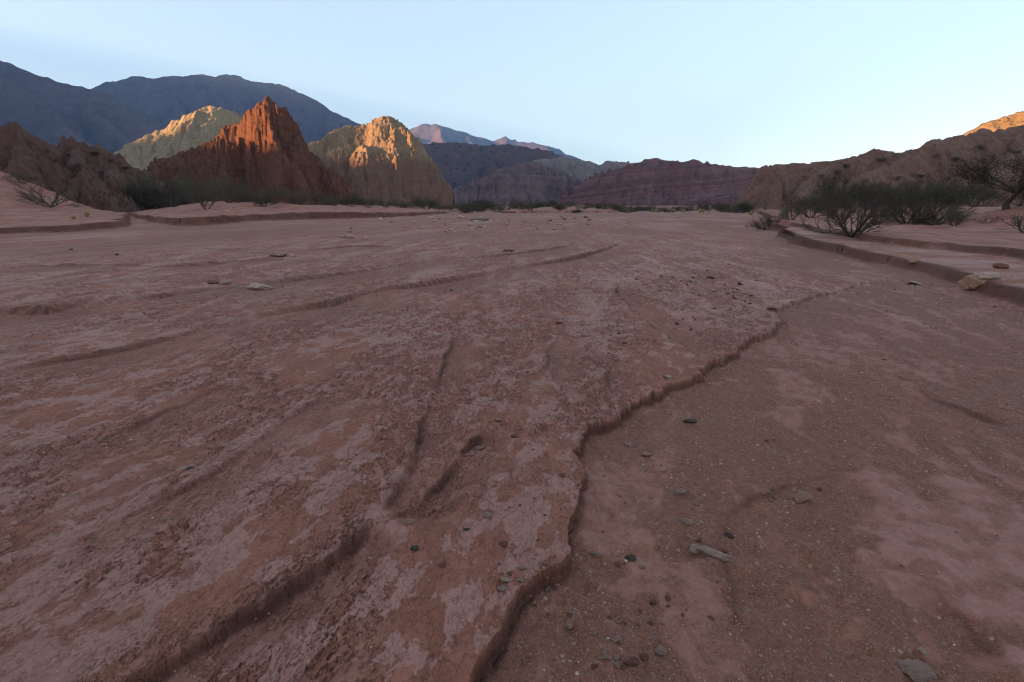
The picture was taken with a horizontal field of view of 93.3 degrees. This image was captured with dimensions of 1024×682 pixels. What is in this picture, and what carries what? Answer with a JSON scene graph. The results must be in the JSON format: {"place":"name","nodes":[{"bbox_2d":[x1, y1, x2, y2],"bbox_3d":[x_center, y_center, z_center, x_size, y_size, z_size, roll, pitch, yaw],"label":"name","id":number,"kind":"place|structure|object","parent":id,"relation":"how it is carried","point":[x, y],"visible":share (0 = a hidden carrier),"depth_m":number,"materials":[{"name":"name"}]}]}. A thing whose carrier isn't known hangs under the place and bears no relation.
{"place":"outdoors","nodes":[
{"label":"outdoors","id":0,"kind":"place"},
{"bbox_2d":[0,61,166,153],"bbox_3d":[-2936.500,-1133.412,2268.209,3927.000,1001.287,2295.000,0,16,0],"label":"shaded mountain","id":1,"kind":"structure","parent":0,"point":[48,110],"depth_m":2088.76,"materials":[{"name":"stone"}]},
{"bbox_2d":[113,105,242,170],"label":"cream hill","id":2,"kind":"structure","parent":0,"point":[195,129],"depth_m":191.02,"materials":[{"name":"stone"}]},
{"bbox_2d":[91,74,360,143],"bbox_3d":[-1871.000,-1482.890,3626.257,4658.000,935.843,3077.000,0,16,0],"label":"blue mountain","id":3,"kind":"structure","parent":0,"point":[166,100],"depth_m":3353.25,"materials":[{"name":"stone"}]},
{"bbox_2d":[144,96,364,205],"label":"red rock peak","id":4,"kind":"object","parent":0,"point":[262,144],"visible":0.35,"depth_m":149.63,"materials":[{"name":"stone"}]},
{"bbox_2d":[307,116,455,208],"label":"banded rock dome","id":5,"kind":"structure","parent":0,"point":[386,158],"depth_m":189.32,"materials":[{"name":"stone"}]},
{"bbox_2d":[409,124,578,158],"bbox_3d":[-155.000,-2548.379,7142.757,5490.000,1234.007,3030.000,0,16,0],"label":"mountain","id":6,"kind":"structure","parent":0,"point":[427,134],"depth_m":6981.51,"materials":[{"name":"stone"}]},
{"bbox_2d":[423,142,569,187],"bbox_3d":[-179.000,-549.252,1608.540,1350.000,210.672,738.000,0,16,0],"label":"scrub mountain","id":7,"kind":"structure","parent":0,"point":[461,164],"depth_m":1535.37,"materials":[{"name":"stone"}]},
{"bbox_2d":[0,171,1023,681],"bbox_3d":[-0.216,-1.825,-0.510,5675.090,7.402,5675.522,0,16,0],"label":"ground","id":8,"kind":"structure","parent":0,"point":[564,411],"depth_m":3.44,"materials":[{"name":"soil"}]},
{"bbox_2d":[0,172,45,182],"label":"shrub","id":9,"kind":"object","parent":8,"relation":"on","point":[18,177],"visible":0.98,"depth_m":57.19,"materials":[{"name":"green plant"}]},
{"bbox_2d":[7,179,99,206],"bbox_3d":[-48.921,-15.471,50.566,6.134,3.035,7.502,5,16,18],"label":"bare bush","id":10,"kind":"object","parent":8,"relation":"on","point":[32,197],"visible":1,"depth_m":50.64,"materials":[{"name":"brown plant"}]},
{"bbox_2d":[0,121,183,212],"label":"maroon rocks","id":11,"kind":"object","parent":8,"relation":"on","point":[22,149],"visible":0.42,"depth_m":85.77,"materials":[{"name":"stone"}]},
{"bbox_2d":[108,182,156,204],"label":"shrub","id":12,"kind":"object","parent":8,"relation":"on","point":[134,190],"visible":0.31,"depth_m":105.75,"materials":[{"name":"green plant"}]},
{"bbox_2d":[124,186,150,207],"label":"shrub","id":13,"kind":"object","parent":8,"relation":"on","point":[136,196],"visible":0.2,"depth_m":105.09,"materials":[{"name":"green plant"}]},
{"bbox_2d":[122,185,168,207],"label":"shrub","id":14,"kind":"object","parent":8,"relation":"on","point":[149,203],"visible":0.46,"depth_m":106.17,"materials":[{"name":"green plant"}]},
{"bbox_2d":[125,174,169,208],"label":"shrub","id":15,"kind":"object","parent":8,"relation":"on","point":[146,183],"visible":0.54,"depth_m":106.55,"materials":[{"name":"green plant"}]},
{"bbox_2d":[133,169,183,207],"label":"shrub","id":16,"kind":"object","parent":8,"relation":"on","point":[167,186],"visible":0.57,"depth_m":108.71,"materials":[{"name":"green plant"}]},
{"bbox_2d":[133,184,184,207],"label":"shrub","id":17,"kind":"object","parent":8,"relation":"on","point":[160,201],"visible":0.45,"depth_m":107.60,"materials":[{"name":"green plant"}]},
{"bbox_2d":[152,187,190,206],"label":"bare bush","id":18,"kind":"object","parent":8,"relation":"on","point":[173,201],"visible":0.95,"depth_m":77.96,"materials":[{"name":"green plant"}]},
{"bbox_2d":[152,189,197,206],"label":"shrub","id":19,"kind":"object","parent":8,"relation":"on","point":[173,198],"visible":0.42,"depth_m":109.50,"materials":[{"name":"green plant"}]},
{"bbox_2d":[165,170,216,204],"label":"shrub","id":20,"kind":"object","parent":8,"relation":"on","point":[176,186],"visible":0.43,"depth_m":111.53,"materials":[{"name":"green plant"}]},
{"bbox_2d":[171,169,232,208],"bbox_3d":[-36.858,-18.029,57.527,6.937,4.858,6.354,-7,17,-23],"label":"thorn bush","id":21,"kind":"object","parent":8,"relation":"on","point":[194,190],"visible":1,"depth_m":57.63,"materials":[{"name":"green plant"}]},
{"bbox_2d":[219,279,230,284],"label":"stone","id":22,"kind":"object","parent":8,"relation":"on","point":[223,282],"visible":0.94,"depth_m":9.97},
{"bbox_2d":[205,174,256,202],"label":"shrub","id":23,"kind":"object","parent":8,"relation":"on","point":[228,194],"visible":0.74,"depth_m":70.19,"materials":[{"name":"green plant"}]},
{"bbox_2d":[233,183,267,201],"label":"shrub","id":24,"kind":"object","parent":8,"relation":"on","point":[250,199],"visible":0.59,"depth_m":117.41,"materials":[{"name":"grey plant"}]},
{"bbox_2d":[246,282,272,289],"bbox_3d":[-5.092,-1.088,9.782,0.456,0.197,0.362,5,16,17],"label":"stone","id":25,"kind":"object","parent":8,"relation":"on","point":[256,286],"visible":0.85,"depth_m":9.69,"materials":[{"name":"stone"}]},
{"bbox_2d":[250,190,278,206],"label":"round bush","id":26,"kind":"object","parent":8,"relation":"on","point":[265,201],"visible":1,"depth_m":64.89,"materials":[{"name":"green plant"}]},
{"bbox_2d":[253,182,288,202],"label":"shrub","id":27,"kind":"object","parent":8,"relation":"on","point":[275,192],"visible":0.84,"depth_m":68.92,"materials":[{"name":"green plant"}]},
{"bbox_2d":[269,251,286,256],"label":"stone","id":28,"kind":"object","parent":8,"relation":"on","point":[276,253],"visible":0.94,"depth_m":15.69,"materials":[{"name":"stone"}]},
{"bbox_2d":[275,187,314,204],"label":"shrub","id":29,"kind":"object","parent":8,"relation":"on","point":[303,199],"visible":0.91,"depth_m":122.16,"materials":[{"name":"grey plant"}]},
{"bbox_2d":[308,189,335,204],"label":"shrub","id":30,"kind":"object","parent":8,"relation":"on","point":[314,198],"visible":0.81,"depth_m":125.00,"materials":[{"name":"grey plant"}]},
{"bbox_2d":[315,194,347,205],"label":"shrub","id":31,"kind":"object","parent":8,"relation":"on","point":[330,202],"visible":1,"depth_m":89.91,"materials":[{"name":"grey plant"}]},
{"bbox_2d":[339,234,354,238],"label":"stone","id":32,"kind":"object","parent":8,"relation":"on","point":[348,236],"visible":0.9,"depth_m":24.70,"materials":[{"name":"stone"}]},
{"bbox_2d":[337,191,368,206],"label":"shrub","id":33,"kind":"object","parent":8,"relation":"on","point":[351,199],"visible":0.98,"depth_m":97.20,"materials":[{"name":"green plant"}]},
{"bbox_2d":[357,194,378,207],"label":"shrub","id":34,"kind":"object","parent":8,"relation":"on","point":[372,202],"visible":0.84,"depth_m":101.90,"materials":[{"name":"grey plant"}]},
{"bbox_2d":[372,197,397,207],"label":"shrub","id":35,"kind":"object","parent":8,"relation":"on","point":[385,202],"visible":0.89,"depth_m":127.69,"materials":[{"name":"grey plant"}]},
{"bbox_2d":[386,200,411,207],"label":"shrub","id":36,"kind":"object","parent":8,"relation":"on","point":[399,203],"visible":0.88,"depth_m":130.52,"materials":[{"name":"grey plant"}]},
{"bbox_2d":[404,518,414,525],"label":"stone","id":37,"kind":"object","parent":8,"relation":"on","point":[407,521],"visible":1,"depth_m":2.54,"materials":[{"name":"stone"}]},
{"bbox_2d":[410,545,418,550],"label":"stone","id":38,"kind":"object","parent":8,"relation":"on","point":[414,548],"visible":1,"depth_m":2.33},
{"bbox_2d":[400,194,442,209],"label":"round bush","id":39,"kind":"object","parent":8,"relation":"on","point":[419,200],"visible":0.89,"depth_m":130.55,"materials":[{"name":"green plant"}]},
{"bbox_2d":[430,203,450,209],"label":"shrub","id":40,"kind":"object","parent":8,"relation":"on","point":[443,207],"visible":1,"depth_m":124.14,"materials":[{"name":"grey plant"}]},
{"bbox_2d":[456,204,474,212],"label":"thorn bush","id":41,"kind":"object","parent":8,"relation":"on","point":[464,210],"visible":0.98,"depth_m":107.38,"materials":[{"name":"green plant"}]},
{"bbox_2d":[469,216,488,220],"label":"stone","id":42,"kind":"object","parent":8,"relation":"on","point":[480,218],"visible":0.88,"depth_m":53.25,"materials":[{"name":"grey stone"}]},
{"bbox_2d":[471,203,487,211],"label":"shrub","id":43,"kind":"object","parent":8,"relation":"on","point":[479,208],"visible":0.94,"depth_m":125.45,"materials":[{"name":"green plant"}]},
{"bbox_2d":[461,197,498,211],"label":"round bush","id":44,"kind":"object","parent":8,"relation":"on","point":[486,204],"visible":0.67,"depth_m":133.38,"materials":[{"name":"green plant"}]},
{"bbox_2d":[481,512,492,517],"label":"stone","id":45,"kind":"object","parent":8,"relation":"on","point":[487,514],"visible":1,"depth_m":2.59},
{"bbox_2d":[497,585,506,590],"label":"stone","id":46,"kind":"object","parent":8,"relation":"on","point":[502,588],"visible":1,"depth_m":2.09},
{"bbox_2d":[499,541,507,546],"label":"stone","id":47,"kind":"object","parent":8,"relation":"on","point":[503,543],"visible":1,"depth_m":2.35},
{"bbox_2d":[491,201,516,209],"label":"shrub","id":48,"kind":"object","parent":8,"relation":"on","point":[511,207],"visible":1,"depth_m":119.52,"materials":[{"name":"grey plant"}]},
{"bbox_2d":[500,577,509,581],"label":"stone","id":49,"kind":"object","parent":8,"relation":"on","point":[504,579],"visible":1,"depth_m":2.13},
{"bbox_2d":[512,199,523,208],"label":"shrub","id":50,"kind":"object","parent":8,"relation":"on","point":[518,205],"visible":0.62,"depth_m":149.39,"materials":[{"name":"green plant"}]},
{"bbox_2d":[516,200,538,210],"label":"shrub","id":51,"kind":"object","parent":8,"relation":"on","point":[531,207],"visible":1,"depth_m":114.24,"materials":[{"name":"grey plant"}]},
{"bbox_2d":[529,200,546,207],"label":"shrub","id":52,"kind":"object","parent":8,"relation":"on","point":[539,206],"visible":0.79,"depth_m":163.45,"materials":[{"name":"green plant"}]},
{"bbox_2d":[542,200,560,206],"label":"shrub","id":53,"kind":"object","parent":8,"relation":"on","point":[553,202],"visible":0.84,"depth_m":171.16,"materials":[{"name":"green plant"}]},
{"bbox_2d":[552,203,570,209],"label":"shrub","id":54,"kind":"object","parent":8,"relation":"on","point":[558,207],"visible":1,"depth_m":118.20,"materials":[{"name":"green plant"}]},
{"bbox_2d":[563,620,573,628],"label":"stone","id":55,"kind":"object","parent":8,"relation":"on","point":[567,624],"visible":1,"depth_m":2.08,"materials":[{"name":"stone"}]},
{"bbox_2d":[589,551,601,557],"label":"stone","id":56,"kind":"object","parent":8,"relation":"on","point":[597,554],"visible":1,"depth_m":2.43,"materials":[{"name":"stone"}]},
{"bbox_2d":[598,655,611,658],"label":"stone","id":57,"kind":"object","parent":8,"relation":"on","point":[605,657],"visible":1,"depth_m":1.91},
{"bbox_2d":[605,202,622,209],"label":"shrub","id":58,"kind":"object","parent":8,"relation":"on","point":[613,205],"visible":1,"depth_m":122.73,"materials":[{"name":"green plant"}]},
{"bbox_2d":[612,635,621,642],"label":"stone","id":59,"kind":"object","parent":8,"relation":"on","point":[616,638],"visible":1,"depth_m":1.99,"materials":[{"name":"stone"}]},
{"bbox_2d":[624,554,635,561],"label":"stone","id":60,"kind":"object","parent":8,"relation":"on","point":[631,557],"visible":1,"depth_m":2.41,"materials":[{"name":"stone"}]},
{"bbox_2d":[623,657,638,666],"bbox_3d":[0.466,1.258,1.893,0.068,0.027,0.036,-4,9,-11],"label":"stone","id":61,"kind":"object","parent":8,"relation":"on","point":[632,661],"visible":1,"depth_m":1.89,"materials":[{"name":"stone"}]},
{"bbox_2d":[626,205,642,211],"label":"shrub","id":62,"kind":"object","parent":8,"relation":"on","point":[634,209],"visible":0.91,"depth_m":131.15,"materials":[{"name":"green plant"}]},
{"bbox_2d":[639,653,648,661],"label":"stone","id":63,"kind":"object","parent":8,"relation":"on","point":[645,656],"visible":1,"depth_m":1.93,"materials":[{"name":"stone"}]},
{"bbox_2d":[655,645,666,655],"bbox_3d":[0.607,1.258,1.960,0.054,0.025,0.040,0,18,-30],"label":"stone","id":64,"kind":"object","parent":8,"relation":"on","point":[660,650],"visible":1,"depth_m":1.95,"materials":[{"name":"stone"}]},
{"bbox_2d":[673,488,686,494],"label":"stone","id":65,"kind":"object","parent":8,"relation":"on","point":[680,491],"visible":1,"depth_m":2.96,"materials":[{"name":"stone"}]},
{"bbox_2d":[680,518,692,524],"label":"stone","id":66,"kind":"object","parent":8,"relation":"on","point":[686,521],"visible":1,"depth_m":2.66,"materials":[{"name":"stone"}]},
{"bbox_2d":[683,418,696,422],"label":"stone","id":67,"kind":"object","parent":8,"relation":"on","point":[688,420],"visible":1,"depth_m":3.89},
{"bbox_2d":[690,544,700,553],"bbox_3d":[0.948,1.073,2.502,0.075,0.044,0.057,-12,20,-37],"label":"stone","id":68,"kind":"object","parent":8,"relation":"on","point":[693,549],"visible":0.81,"depth_m":2.48,"materials":[{"name":"stone"}]},
{"bbox_2d":[683,204,708,209],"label":"shrub","id":69,"kind":"object","parent":8,"relation":"on","point":[691,206],"visible":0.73,"depth_m":173.34,"materials":[{"name":"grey plant"}]},
{"bbox_2d":[697,201,714,209],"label":"shrub","id":70,"kind":"object","parent":8,"relation":"on","point":[707,205],"visible":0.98,"depth_m":162.45,"materials":[{"name":"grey plant"}]},
{"bbox_2d":[696,545,731,561],"bbox_3d":[1.023,1.073,2.445,0.185,0.052,0.060,16,29,22],"label":"stone","id":71,"kind":"object","parent":8,"relation":"on","point":[716,554],"visible":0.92,"depth_m":2.43,"materials":[{"name":"stone"}]},
{"bbox_2d":[717,204,731,211],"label":"round bush","id":72,"kind":"object","parent":8,"relation":"on","point":[722,208],"visible":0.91,"depth_m":123.67,"materials":[{"name":"green plant"}]},
{"bbox_2d":[724,532,734,538],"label":"stone","id":73,"kind":"object","parent":8,"relation":"on","point":[729,535],"visible":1,"depth_m":2.59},
{"bbox_2d":[726,207,750,212],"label":"shrub","id":74,"kind":"object","parent":8,"relation":"on","point":[736,210],"visible":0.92,"depth_m":112.96,"materials":[{"name":"green plant"}]},
{"bbox_2d":[727,200,761,211],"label":"round bush","id":75,"kind":"object","parent":8,"relation":"on","point":[745,206],"visible":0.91,"depth_m":121.24,"materials":[{"name":"green plant"}]},
{"bbox_2d":[738,208,787,229],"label":"thorn bush","id":76,"kind":"object","parent":8,"relation":"on","point":[759,226],"visible":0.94,"depth_m":33.02,"materials":[{"name":"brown plant"}]},
{"bbox_2d":[776,299,794,302],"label":"stone","id":77,"kind":"object","parent":8,"relation":"on","point":[786,300],"visible":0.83,"depth_m":8.39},
{"bbox_2d":[769,202,807,219],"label":"green bush","id":78,"kind":"object","parent":8,"relation":"on","point":[788,212],"visible":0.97,"depth_m":32.96,"materials":[{"name":"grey plant"}]},
{"bbox_2d":[794,490,813,502],"bbox_3d":[1.749,0.937,2.898,0.124,0.059,0.082,-11,24,-15],"label":"stone","id":79,"kind":"object","parent":8,"relation":"on","point":[800,496],"visible":1,"depth_m":2.88,"materials":[{"name":"stone"}]},
{"bbox_2d":[779,185,834,217],"bbox_3d":[25.742,-12.179,42.070,4.470,3.026,4.966,-1,16,-5],"label":"round bush","id":80,"kind":"object","parent":8,"relation":"on","point":[814,202],"visible":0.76,"depth_m":41.79,"materials":[{"name":"green plant"}]},
{"bbox_2d":[809,166,866,214],"bbox_3d":[33.416,-15.615,50.056,6.281,5.438,4.626,-4,16,-13],"label":"round bush","id":81,"kind":"object","parent":8,"relation":"on","point":[829,184],"visible":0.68,"depth_m":49.41,"materials":[{"name":"green plant"}]},
{"bbox_2d":[823,177,873,210],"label":"shrub","id":82,"kind":"object","parent":8,"relation":"on","point":[852,196],"visible":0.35,"depth_m":84.39,"materials":[{"name":"green plant"}]},
{"bbox_2d":[791,184,923,236],"bbox_3d":[13.489,-5.190,19.131,3.949,2.154,4.878,6,17,19],"label":"thorn bush","id":83,"kind":"object","parent":8,"relation":"on","point":[873,219],"visible":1,"depth_m":19.31,"materials":[{"name":"green plant"}]},
{"bbox_2d":[845,178,907,209],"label":"shrub","id":84,"kind":"object","parent":8,"relation":"on","point":[876,190],"visible":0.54,"depth_m":82.93,"materials":[{"name":"green plant"}]},
{"bbox_2d":[856,178,910,204],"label":"shrub","id":85,"kind":"object","parent":8,"relation":"on","point":[897,189],"visible":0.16,"depth_m":86.58,"materials":[{"name":"green plant"}]},
{"bbox_2d":[861,183,919,216],"bbox_3d":[35.230,-13.215,45.207,4.524,3.393,6.196,-3,16,-11],"label":"thorn bush","id":86,"kind":"object","parent":8,"relation":"on","point":[887,204],"visible":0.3,"depth_m":45.54,"materials":[{"name":"green plant"}]},
{"bbox_2d":[868,188,954,223],"bbox_3d":[24.268,-8.237,29.374,4.371,2.353,4.394,-13,20,-38],"label":"thorn bush","id":87,"kind":"object","parent":8,"relation":"on","point":[899,212],"visible":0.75,"depth_m":29.34,"materials":[{"name":"green plant"}]},
{"bbox_2d":[906,257,920,262],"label":"stone","id":88,"kind":"object","parent":8,"relation":"on","point":[911,260],"visible":1,"depth_m":12.32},
{"bbox_2d":[895,658,936,681],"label":"stone","id":89,"kind":"object","parent":8,"relation":"on","point":[915,670],"visible":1,"depth_m":1.87,"materials":[{"name":"stone"}]},
{"bbox_2d":[894,173,945,208],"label":"shrub","id":90,"kind":"object","parent":8,"relation":"on","point":[908,186],"visible":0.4,"depth_m":79.96,"materials":[{"name":"green plant"}]},
{"bbox_2d":[916,646,927,654],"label":"stone","id":91,"kind":"object","parent":8,"relation":"on","point":[921,649],"visible":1,"depth_m":1.95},
{"bbox_2d":[898,176,968,208],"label":"shrub","id":92,"kind":"object","parent":8,"relation":"on","point":[929,197],"visible":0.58,"depth_m":74.29,"materials":[{"name":"green plant"}]},
{"bbox_2d":[889,188,983,224],"bbox_3d":[24.820,-7.962,28.360,3.766,2.397,5.157,-4,16,-12],"label":"thorn bush","id":93,"kind":"object","parent":8,"relation":"on","point":[925,221],"visible":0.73,"depth_m":28.09,"materials":[{"name":"green plant"}]},
{"bbox_2d":[925,204,974,225],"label":"green bush","id":94,"kind":"object","parent":8,"relation":"on","point":[960,216],"visible":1,"depth_m":25.30,"materials":[{"name":"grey plant"}]},
{"bbox_2d":[929,173,990,208],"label":"shrub","id":95,"kind":"object","parent":8,"relation":"on","point":[959,197],"visible":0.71,"depth_m":70.65,"materials":[{"name":"green plant"}]},
{"bbox_2d":[957,274,989,289],"bbox_3d":[9.190,-1.171,9.570,0.463,0.309,0.363,-4,18,1],"label":"boulder","id":96,"kind":"object","parent":8,"relation":"on","point":[971,282],"visible":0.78,"depth_m":9.50,"materials":[{"name":"beige stone"}]},
{"bbox_2d":[949,172,1004,206],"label":"shrub","id":97,"kind":"object","parent":8,"relation":"on","point":[983,197],"visible":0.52,"depth_m":96.76,"materials":[{"name":"green plant"}]},
{"bbox_2d":[942,146,1023,209],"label":"thorn tree","id":98,"kind":"object","parent":8,"relation":"on","point":[983,178],"visible":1,"depth_m":28.35,"materials":[{"name":"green plant"}]},
{"bbox_2d":[970,213,1002,222],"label":"bare bush","id":99,"kind":"object","parent":8,"relation":"on","point":[986,219],"visible":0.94,"depth_m":25.79,"materials":[{"name":"brown plant"}]},
{"bbox_2d":[974,271,1002,279],"bbox_3d":[9.412,-1.281,9.584,0.680,0.202,0.346,-1,15,-17],"label":"boulder","id":100,"kind":"object","parent":8,"relation":"on","point":[990,275],"visible":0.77,"depth_m":9.45,"materials":[{"name":"stone"}]},
{"bbox_2d":[992,263,1008,268],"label":"stone","id":101,"kind":"object","parent":8,"relation":"on","point":[1001,265],"visible":0.89,"depth_m":10.81,"materials":[{"name":"stone"}]},
{"bbox_2d":[984,172,1023,205],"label":"shrub","id":102,"kind":"object","parent":8,"relation":"on","point":[1014,187],"visible":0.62,"depth_m":28.55,"materials":[{"name":"green plant"}]},
{"bbox_2d":[994,213,1023,232],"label":"thorn bush","id":103,"kind":"object","parent":8,"relation":"on","point":[1019,223],"visible":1,"depth_m":18.15,"materials":[{"name":"brown plant"}]},
{"bbox_2d":[0,0,1023,167],"label":"sky","id":104,"kind":"structure","parent":0,"point":[734,83],"materials":[{"name":"blue"}]},
{"bbox_2d":[451,161,585,205],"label":"purple cliff","id":105,"kind":"structure","parent":0,"point":[536,181],"depth_m":816.71,"materials":[{"name":"stone"}]},
{"bbox_2d":[515,156,633,179],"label":"grey badlands","id":106,"kind":"structure","parent":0,"point":[580,168],"depth_m":1098.33,"materials":[{"name":"stone"}]},
{"bbox_2d":[560,158,758,205],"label":"red cliff ridge","id":107,"kind":"structure","parent":0,"point":[654,182],"depth_m":724.94,"materials":[{"name":"stone"}]},
{"bbox_2d":[733,125,1023,210],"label":"brown rock ridge","id":108,"kind":"object","parent":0,"point":[766,186],"visible":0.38,"depth_m":139.95,"materials":[{"name":"stone"}]},
{"bbox_2d":[963,111,1023,135],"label":"sunlit hill","id":109,"kind":"structure","parent":0,"point":[1011,120],"depth_m":273.35,"materials":[{"name":"stone"}]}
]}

